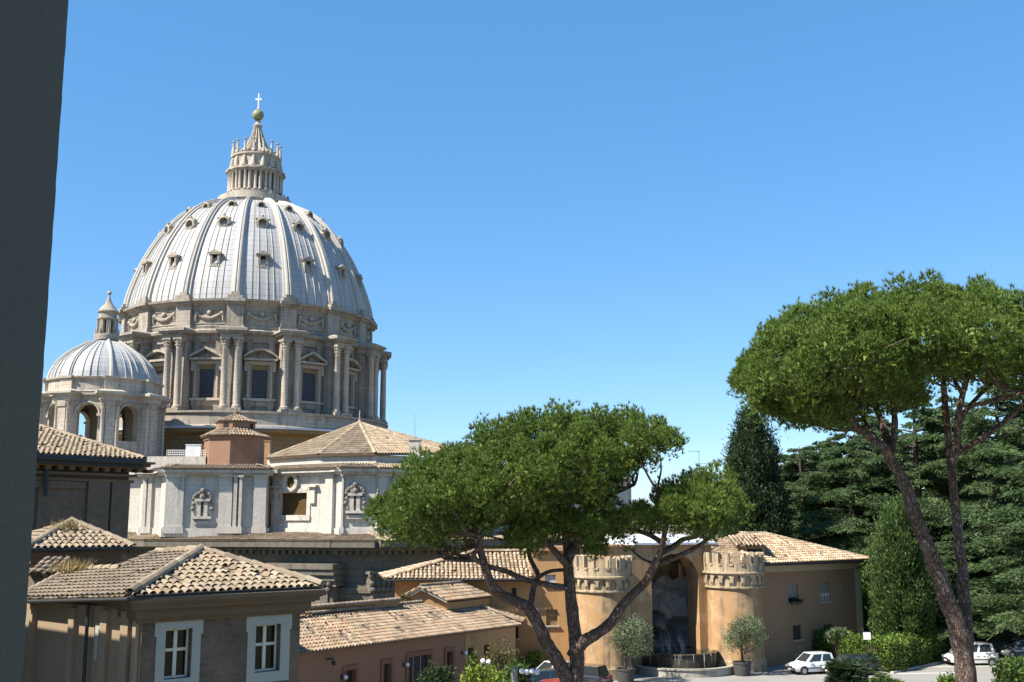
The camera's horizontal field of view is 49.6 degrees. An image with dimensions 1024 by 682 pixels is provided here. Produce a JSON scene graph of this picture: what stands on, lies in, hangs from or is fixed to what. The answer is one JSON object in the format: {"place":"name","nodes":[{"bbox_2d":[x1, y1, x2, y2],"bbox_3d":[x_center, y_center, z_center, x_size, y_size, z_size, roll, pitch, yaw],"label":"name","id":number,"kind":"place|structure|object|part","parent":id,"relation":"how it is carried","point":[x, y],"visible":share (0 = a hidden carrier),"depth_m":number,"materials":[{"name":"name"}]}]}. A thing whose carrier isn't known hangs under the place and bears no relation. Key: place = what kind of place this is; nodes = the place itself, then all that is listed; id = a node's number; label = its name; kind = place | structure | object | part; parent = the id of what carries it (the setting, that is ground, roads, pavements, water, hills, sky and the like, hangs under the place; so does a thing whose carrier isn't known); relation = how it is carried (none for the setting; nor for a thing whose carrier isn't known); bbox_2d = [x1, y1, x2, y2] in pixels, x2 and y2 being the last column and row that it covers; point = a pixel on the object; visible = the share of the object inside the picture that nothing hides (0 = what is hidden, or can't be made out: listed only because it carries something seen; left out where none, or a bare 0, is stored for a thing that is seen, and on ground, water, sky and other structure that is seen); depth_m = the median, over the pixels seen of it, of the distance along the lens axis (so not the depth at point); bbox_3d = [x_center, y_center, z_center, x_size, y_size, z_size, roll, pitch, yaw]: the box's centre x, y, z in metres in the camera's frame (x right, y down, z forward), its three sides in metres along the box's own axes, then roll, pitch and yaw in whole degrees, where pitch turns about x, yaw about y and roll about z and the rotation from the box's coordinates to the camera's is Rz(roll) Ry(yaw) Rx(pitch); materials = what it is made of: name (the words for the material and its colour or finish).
{"place":"outdoors","nodes":[
{"label":"outdoors","id":0,"kind":"place"},
{"bbox_2d":[32,423,155,563],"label":"brick block","id":1,"kind":"structure","parent":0,"point":[82,478],"depth_m":53.19,"materials":[{"name":"tile"}]},
{"bbox_2d":[22,544,325,681],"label":"pavilion","id":2,"kind":"structure","parent":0,"point":[196,613],"depth_m":30.77,"materials":[{"name":"brick"}]},
{"bbox_2d":[43,556,95,572],"bbox_3d":[-13.665,7.037,34.358,1.661,0.930,1.034,0,-9,0],"label":"grass tuft","id":3,"kind":"object","parent":2,"relation":"on","point":[70,566],"visible":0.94,"depth_m":34.21,"materials":[{"name":"beige plant"}]},
{"bbox_2d":[93,623,99,660],"bbox_3d":[-11.079,8.119,29.907,0.471,0.969,0.060,-6,-11,32],"label":"slot window","id":4,"kind":"structure","parent":2,"relation":"in","point":[97,626],"depth_m":29.97,"materials":[{"name":"grey glass"}]},
{"bbox_2d":[154,620,203,681],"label":"window","id":5,"kind":"structure","parent":2,"relation":"in","point":[171,652],"depth_m":29.94,"materials":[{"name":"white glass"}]},
{"bbox_2d":[246,614,291,681],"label":"window","id":6,"kind":"structure","parent":2,"relation":"in","point":[261,631],"depth_m":31.73,"materials":[{"name":"white glass"}]},
{"bbox_2d":[42,0,1023,522],"label":"sky","id":7,"kind":"structure","parent":0,"point":[533,202],"materials":[{"name":"blue"}]},
{"bbox_2d":[529,667,557,681],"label":"parked car","id":8,"kind":"object","parent":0,"point":[547,673],"visible":0.29,"depth_m":69.12,"materials":[{"name":"teal paint"}]},
{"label":"side window","id":9,"kind":"part","parent":8,"relation":"part of","materials":[{"name":"blue glass"}]},
{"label":"side window","id":10,"kind":"part","parent":8,"relation":"part of","materials":[{"name":"blue glass"}]},
{"bbox_2d":[613,642,1017,681],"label":"road","id":11,"kind":"structure","parent":0,"point":[780,673],"depth_m":76.90,"materials":[{"name":"grey asphalt"}]},
{"bbox_2d":[28,556,70,587],"bbox_3d":[-15.913,12.073,37.641,1.000,9.364,1.801,0,-9,0],"label":"lean to","id":12,"kind":"object","parent":11,"relation":"on","point":[38,573],"visible":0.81,"depth_m":37.75,"materials":[{"name":"tile"}]},
{"bbox_2d":[28,517,135,584],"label":"block","id":13,"kind":"structure","parent":11,"relation":"on","point":[100,546],"depth_m":42.02,"materials":[{"name":"tile"}]},
{"bbox_2d":[46,516,92,530],"bbox_3d":[-17.157,7.138,43.044,1.850,0.809,1.088,2,-10,-11],"label":"grass tuft","id":14,"kind":"object","parent":13,"relation":"on","point":[68,525],"visible":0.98,"depth_m":42.85,"materials":[{"name":"beige plant"}]},
{"bbox_2d":[298,597,524,681],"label":"building","id":15,"kind":"structure","parent":11,"relation":"on","point":[378,640],"depth_m":66.56,"materials":[{"name":"beige paint"}]},
{"bbox_2d":[340,675,347,679],"bbox_3d":[-9.299,18.568,61.248,0.523,0.269,0.245,-5,-10,27],"label":"wall lamp","id":16,"kind":"object","parent":15,"relation":"attached to","point":[345,677],"visible":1,"depth_m":61.18,"materials":[{"name":"glass"}]},
{"bbox_2d":[342,664,358,681],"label":"door","id":17,"kind":"structure","parent":15,"relation":"in","point":[347,670],"depth_m":62.20,"materials":[{"name":"brown wood"}]},
{"bbox_2d":[381,658,393,681],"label":"door","id":18,"kind":"structure","parent":15,"relation":"in","point":[384,663],"depth_m":64.63,"materials":[{"name":"brown wood"}]},
{"bbox_2d":[406,649,432,681],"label":"door","id":19,"kind":"structure","parent":15,"relation":"in","point":[417,661],"depth_m":66.93,"materials":[{"name":"grey metal"}]},
{"bbox_2d":[444,647,454,674],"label":"door","id":20,"kind":"structure","parent":15,"relation":"in","point":[446,650],"depth_m":69.40,"materials":[{"name":"brown wood"}]},
{"bbox_2d":[399,580,491,609],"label":"gabled house","id":21,"kind":"structure","parent":11,"relation":"on","point":[440,594],"depth_m":74.72,"materials":[{"name":"tile"}]},
{"bbox_2d":[378,546,569,665],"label":"ochre building","id":22,"kind":"structure","parent":11,"relation":"on","point":[549,605],"depth_m":79.00,"materials":[{"name":"paint"}]},
{"bbox_2d":[511,588,515,594],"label":"window","id":23,"kind":"structure","parent":22,"relation":"in","point":[513,590],"depth_m":79.17,"materials":[{"name":"black glass"}]},
{"bbox_2d":[515,627,519,639],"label":"window","id":24,"kind":"structure","parent":22,"relation":"in","point":[516,628],"depth_m":78.70,"materials":[{"name":"black glass"}]},
{"bbox_2d":[545,575,555,582],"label":"window","id":25,"kind":"structure","parent":22,"relation":"in","point":[550,578],"depth_m":79.51,"materials":[{"name":"white glass"}]},
{"bbox_2d":[545,609,559,626],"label":"window","id":26,"kind":"structure","parent":22,"relation":"in","point":[551,615],"depth_m":79.07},
{"bbox_2d":[481,658,490,667],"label":"globe lamp","id":27,"kind":"object","parent":11,"relation":"on","point":[488,661],"visible":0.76,"depth_m":65.68,"materials":[{"name":"glass"}]},
{"bbox_2d":[511,666,517,681],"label":"wooden post","id":28,"kind":"object","parent":11,"relation":"on","point":[514,675],"visible":1,"depth_m":53.97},
{"bbox_2d":[519,668,539,681],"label":"globe lamp","id":29,"kind":"object","parent":11,"relation":"on","point":[522,671],"visible":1,"depth_m":59.79,"materials":[{"name":"glass"}]},
{"bbox_2d":[540,678,559,681],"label":"parked car","id":30,"kind":"object","parent":11,"relation":"on","point":[552,680],"visible":0.37,"depth_m":65.17,"materials":[{"name":"red paint"}]},
{"bbox_2d":[535,660,569,668],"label":"parked car","id":31,"kind":"object","parent":11,"relation":"on","point":[546,664],"depth_m":73.80,"materials":[{"name":"white paint"}]},
{"bbox_2d":[568,663,612,681],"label":"parked car","id":32,"kind":"object","parent":11,"relation":"on","point":[596,672],"visible":0.36,"depth_m":71.12,"materials":[{"name":"paint"}]},
{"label":"side window","id":33,"kind":"part","parent":32,"relation":"part of","materials":[{"name":"grey glass"}]},
{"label":"rear window","id":34,"kind":"part","parent":32,"relation":"part of","materials":[{"name":"black glass"}]},
{"bbox_2d":[573,555,633,680],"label":"round tower","id":35,"kind":"structure","parent":11,"relation":"on","point":[603,587],"depth_m":75.94,"materials":[{"name":"paint"}]},
{"bbox_2d":[608,615,655,681],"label":"potted olive","id":36,"kind":"object","parent":11,"relation":"on","point":[625,673],"visible":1,"depth_m":73.58,"materials":[{"name":"green plant"}]},
{"bbox_2d":[580,534,734,677],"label":"grotto fountain","id":37,"kind":"object","parent":11,"relation":"on","point":[671,599],"visible":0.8,"depth_m":81.88,"materials":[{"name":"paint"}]},
{"bbox_2d":[652,647,723,666],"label":"water","id":38,"kind":"structure","parent":37,"relation":"in","point":[679,650],"depth_m":80.36,"materials":[{"name":"black liquid"}]},
{"bbox_2d":[643,632,715,666],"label":"falling water","id":39,"kind":"structure","parent":38,"relation":"on","point":[676,649],"depth_m":80.65,"materials":[{"name":"clear liquid"}]},
{"bbox_2d":[702,551,766,672],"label":"round tower","id":40,"kind":"structure","parent":11,"relation":"on","point":[734,589],"depth_m":79.94,"materials":[{"name":"paint"}]},
{"bbox_2d":[720,610,772,675],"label":"potted olive","id":41,"kind":"object","parent":11,"relation":"on","point":[742,667],"visible":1,"depth_m":77.33,"materials":[{"name":"green plant"}]},
{"bbox_2d":[670,531,870,666],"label":"villa","id":42,"kind":"object","parent":11,"relation":"on","point":[808,588],"visible":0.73,"depth_m":85.84,"materials":[{"name":"brown paint"}]},
{"bbox_2d":[788,583,803,604],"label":"window","id":43,"kind":"structure","parent":42,"relation":"in","point":[792,588],"depth_m":84.87,"materials":[{"name":"grey glass"}]},
{"bbox_2d":[792,625,804,641],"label":"window","id":44,"kind":"structure","parent":42,"relation":"in","point":[796,629],"depth_m":84.66,"materials":[{"name":"black glass"}]},
{"bbox_2d":[820,582,832,602],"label":"window","id":45,"kind":"structure","parent":42,"relation":"in","point":[824,593],"depth_m":87.52,"materials":[{"name":"grey glass"}]},
{"bbox_2d":[823,624,830,630],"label":"window","id":46,"kind":"structure","parent":42,"relation":"in","point":[826,626],"depth_m":87.25,"materials":[{"name":"black glass"}]},
{"bbox_2d":[785,651,833,674],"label":"parked car","id":47,"kind":"object","parent":11,"relation":"on","point":[804,663],"visible":0.78,"depth_m":78.15,"materials":[{"name":"white paint"}]},
{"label":"side window","id":48,"kind":"part","parent":47,"relation":"part of","materials":[{"name":"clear glass"}]},
{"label":"side window","id":49,"kind":"part","parent":47,"relation":"part of","materials":[{"name":"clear glass"}]},
{"bbox_2d":[821,653,881,674],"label":"parked car","id":50,"kind":"object","parent":11,"relation":"on","point":[853,655],"visible":0.12,"depth_m":77.58,"materials":[{"name":"paint"}]},
{"bbox_2d":[863,632,870,673],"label":"notice sign","id":51,"kind":"object","parent":11,"relation":"on","point":[866,636],"visible":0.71,"depth_m":78.14,"materials":[{"name":"metal"}]},
{"bbox_2d":[890,660,946,672],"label":"kerb","id":52,"kind":"structure","parent":11,"relation":"on","point":[924,665],"depth_m":81.83,"materials":[{"name":"concrete"}]},
{"bbox_2d":[896,672,954,673],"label":"painted line","id":53,"kind":"object","parent":11,"relation":"on","point":[916,673],"visible":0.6,"depth_m":78.40,"materials":[{"name":"paint"}]},
{"bbox_2d":[941,642,999,665],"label":"parked car","id":54,"kind":"object","parent":11,"relation":"on","point":[984,652],"visible":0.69,"depth_m":82.82,"materials":[{"name":"white paint"}]},
{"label":"side window","id":55,"kind":"part","parent":54,"relation":"part of","materials":[{"name":"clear glass"}]},
{"bbox_2d":[989,625,995,648],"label":"lantern post","id":56,"kind":"object","parent":11,"relation":"on","point":[993,627],"visible":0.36,"depth_m":90.21,"materials":[{"name":"metal"}]},
{"bbox_2d":[994,638,1023,658],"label":"parked car","id":57,"kind":"object","parent":11,"relation":"on","point":[1014,647],"visible":0.94,"depth_m":87.31,"materials":[{"name":"black metal"}]},
{"bbox_2d":[635,527,1004,642],"bbox_3d":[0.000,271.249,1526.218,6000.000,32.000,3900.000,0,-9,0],"label":"ground","id":58,"kind":"structure","parent":0,"point":[668,532],"depth_m":1130.46,"materials":[{"name":"soil"}]},
{"bbox_2d":[0,0,68,681],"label":"museum wall","id":59,"kind":"structure","parent":58,"relation":"on","point":[32,43],"depth_m":1.45,"materials":[{"name":"grey paint"}]},
{"bbox_2d":[39,93,637,604],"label":"basilica","id":60,"kind":"structure","parent":58,"relation":"on","point":[247,351],"depth_m":208.90,"materials":[{"name":"stone"}]},
{"bbox_2d":[167,450,205,455],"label":"railing","id":61,"kind":"object","parent":60,"relation":"on","point":[183,452],"visible":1,"depth_m":182.71,"materials":[{"name":"white metal"}]},
{"bbox_2d":[185,444,203,455],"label":"plant cabin","id":62,"kind":"object","parent":60,"relation":"on","point":[195,447],"visible":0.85,"depth_m":184.54,"materials":[{"name":"white metal"}]},
{"bbox_2d":[399,593,409,601],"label":"shrub","id":63,"kind":"object","parent":58,"relation":"on","point":[406,598],"visible":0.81,"depth_m":73.18,"materials":[{"name":"green plant"}]},
{"bbox_2d":[414,659,457,681],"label":"shrub","id":64,"kind":"object","parent":58,"relation":"on","point":[439,674],"visible":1,"depth_m":60.62,"materials":[{"name":"green plant"}]},
{"bbox_2d":[464,650,479,674],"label":"shrub","id":65,"kind":"object","parent":58,"relation":"on","point":[473,656],"visible":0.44,"depth_m":66.60,"materials":[{"name":"green plant"}]},
{"bbox_2d":[458,658,505,681],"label":"shrub","id":66,"kind":"object","parent":58,"relation":"on","point":[483,674],"visible":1,"depth_m":53.68,"materials":[{"name":"green plant"}]},
{"bbox_2d":[480,633,519,681],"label":"shrub","id":67,"kind":"object","parent":58,"relation":"on","point":[499,658],"visible":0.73,"depth_m":66.53,"materials":[{"name":"green plant"}]},
{"bbox_2d":[501,655,534,681],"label":"shrub","id":68,"kind":"object","parent":58,"relation":"on","point":[507,673],"visible":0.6,"depth_m":60.69,"materials":[{"name":"green plant"}]},
{"bbox_2d":[521,649,547,668],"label":"shrub","id":69,"kind":"object","parent":58,"relation":"on","point":[539,659],"visible":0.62,"depth_m":77.14,"materials":[{"name":"green plant"}]},
{"bbox_2d":[362,398,757,681],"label":"umbrella pine","id":70,"kind":"object","parent":58,"relation":"on","point":[558,462],"visible":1,"depth_m":52.07,"materials":[{"name":"green plant"}]},
{"bbox_2d":[718,400,798,538],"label":"cypress","id":71,"kind":"object","parent":58,"relation":"on","point":[752,452],"visible":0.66,"depth_m":97.89,"materials":[{"name":"green plant"}]},
{"bbox_2d":[717,454,848,538],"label":"cedar","id":72,"kind":"object","parent":58,"relation":"on","point":[783,479],"visible":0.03,"depth_m":114.43,"materials":[{"name":"green plant"}]},
{"bbox_2d":[780,446,848,545],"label":"cedar","id":73,"kind":"object","parent":58,"relation":"on","point":[801,465],"visible":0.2,"depth_m":111.95,"materials":[{"name":"green plant"}]},
{"bbox_2d":[781,441,862,511],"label":"cedar","id":74,"kind":"object","parent":58,"relation":"on","point":[810,447],"visible":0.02,"depth_m":131.46,"materials":[{"name":"green plant"}]},
{"bbox_2d":[822,626,849,656],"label":"shrub","id":75,"kind":"object","parent":58,"relation":"on","point":[837,630],"visible":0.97,"depth_m":83.38,"materials":[{"name":"green plant"}]},
{"bbox_2d":[811,437,865,516],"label":"cedar","id":76,"kind":"object","parent":58,"relation":"on","point":[826,444],"visible":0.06,"depth_m":126.71,"materials":[{"name":"green plant"}]},
{"bbox_2d":[823,650,883,681],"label":"palm shrub","id":77,"kind":"object","parent":58,"relation":"on","point":[846,670],"visible":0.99,"depth_m":61.72,"materials":[{"name":"green plant"}]},
{"bbox_2d":[811,627,908,672],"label":"hedge","id":78,"kind":"object","parent":58,"relation":"on","point":[853,643],"visible":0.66,"depth_m":81.65,"materials":[{"name":"green plant"}]},
{"bbox_2d":[785,433,939,628],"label":"cedar","id":79,"kind":"object","parent":58,"relation":"on","point":[827,491],"visible":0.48,"depth_m":104.76,"materials":[{"name":"green plant"}]},
{"bbox_2d":[860,552,874,631],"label":"cypress","id":80,"kind":"object","parent":58,"relation":"on","point":[865,598],"visible":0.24,"depth_m":93.86,"materials":[{"name":"green plant"}]},
{"bbox_2d":[724,267,1023,681],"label":"umbrella pine","id":81,"kind":"object","parent":58,"relation":"on","point":[865,360],"visible":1,"depth_m":43.60,"materials":[{"name":"green plant"}]},
{"bbox_2d":[866,671,903,681],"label":"palm shrub","id":82,"kind":"object","parent":58,"relation":"on","point":[883,677],"visible":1,"depth_m":60.75,"materials":[{"name":"green plant"}]},
{"bbox_2d":[830,414,949,532],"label":"cedar","id":83,"kind":"object","parent":58,"relation":"on","point":[872,421],"visible":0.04,"depth_m":122.44,"materials":[{"name":"green plant"}]},
{"bbox_2d":[845,523,940,615],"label":"cedar","id":84,"kind":"object","parent":58,"relation":"on","point":[863,533],"depth_m":109.63,"materials":[{"name":"green plant"}]},
{"bbox_2d":[861,492,939,649],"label":"cypress","id":85,"kind":"object","parent":58,"relation":"on","point":[900,588],"visible":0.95,"depth_m":84.25,"materials":[{"name":"green plant"}]},
{"bbox_2d":[865,626,951,671],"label":"hedge","id":86,"kind":"object","parent":58,"relation":"on","point":[918,648],"visible":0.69,"depth_m":82.33,"materials":[{"name":"green plant"}]},
{"bbox_2d":[842,397,1004,606],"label":"cedar","id":87,"kind":"object","parent":58,"relation":"on","point":[929,422],"visible":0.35,"depth_m":102.39,"materials":[{"name":"green plant"}]},
{"bbox_2d":[932,670,955,681],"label":"shrub","id":88,"kind":"object","parent":58,"relation":"on","point":[947,678],"visible":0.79,"depth_m":59.64,"materials":[{"name":"green plant"}]},
{"bbox_2d":[902,395,1018,591],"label":"cedar","id":89,"kind":"object","parent":58,"relation":"on","point":[952,414],"visible":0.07,"depth_m":120.68,"materials":[{"name":"green plant"}]},
{"bbox_2d":[920,382,1023,641],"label":"cedar","id":90,"kind":"object","parent":58,"relation":"on","point":[999,447],"visible":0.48,"depth_m":97.06,"materials":[{"name":"green plant"}]},
{"bbox_2d":[921,515,1023,641],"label":"cedar","id":91,"kind":"object","parent":58,"relation":"on","point":[946,551],"visible":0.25,"depth_m":91.95,"materials":[{"name":"green plant"}]},
{"bbox_2d":[930,461,1023,640],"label":"cedar","id":92,"kind":"object","parent":58,"relation":"on","point":[1013,617],"visible":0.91,"depth_m":81.45,"materials":[{"name":"green plant"}]},
{"bbox_2d":[942,423,1023,590],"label":"cedar","id":93,"kind":"object","parent":58,"relation":"on","point":[1008,498],"visible":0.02,"depth_m":117.73,"materials":[{"name":"green plant"}]},
{"bbox_2d":[973,615,1023,641],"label":"hedge","id":94,"kind":"object","parent":58,"relation":"on","point":[999,637],"visible":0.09,"depth_m":99.04,"materials":[{"name":"green plant"}]},
{"bbox_2d":[989,651,1023,681],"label":"hedge","id":95,"kind":"object","parent":58,"relation":"on","point":[1011,670],"visible":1,"depth_m":61.31,"materials":[{"name":"green plant"}]}
]}

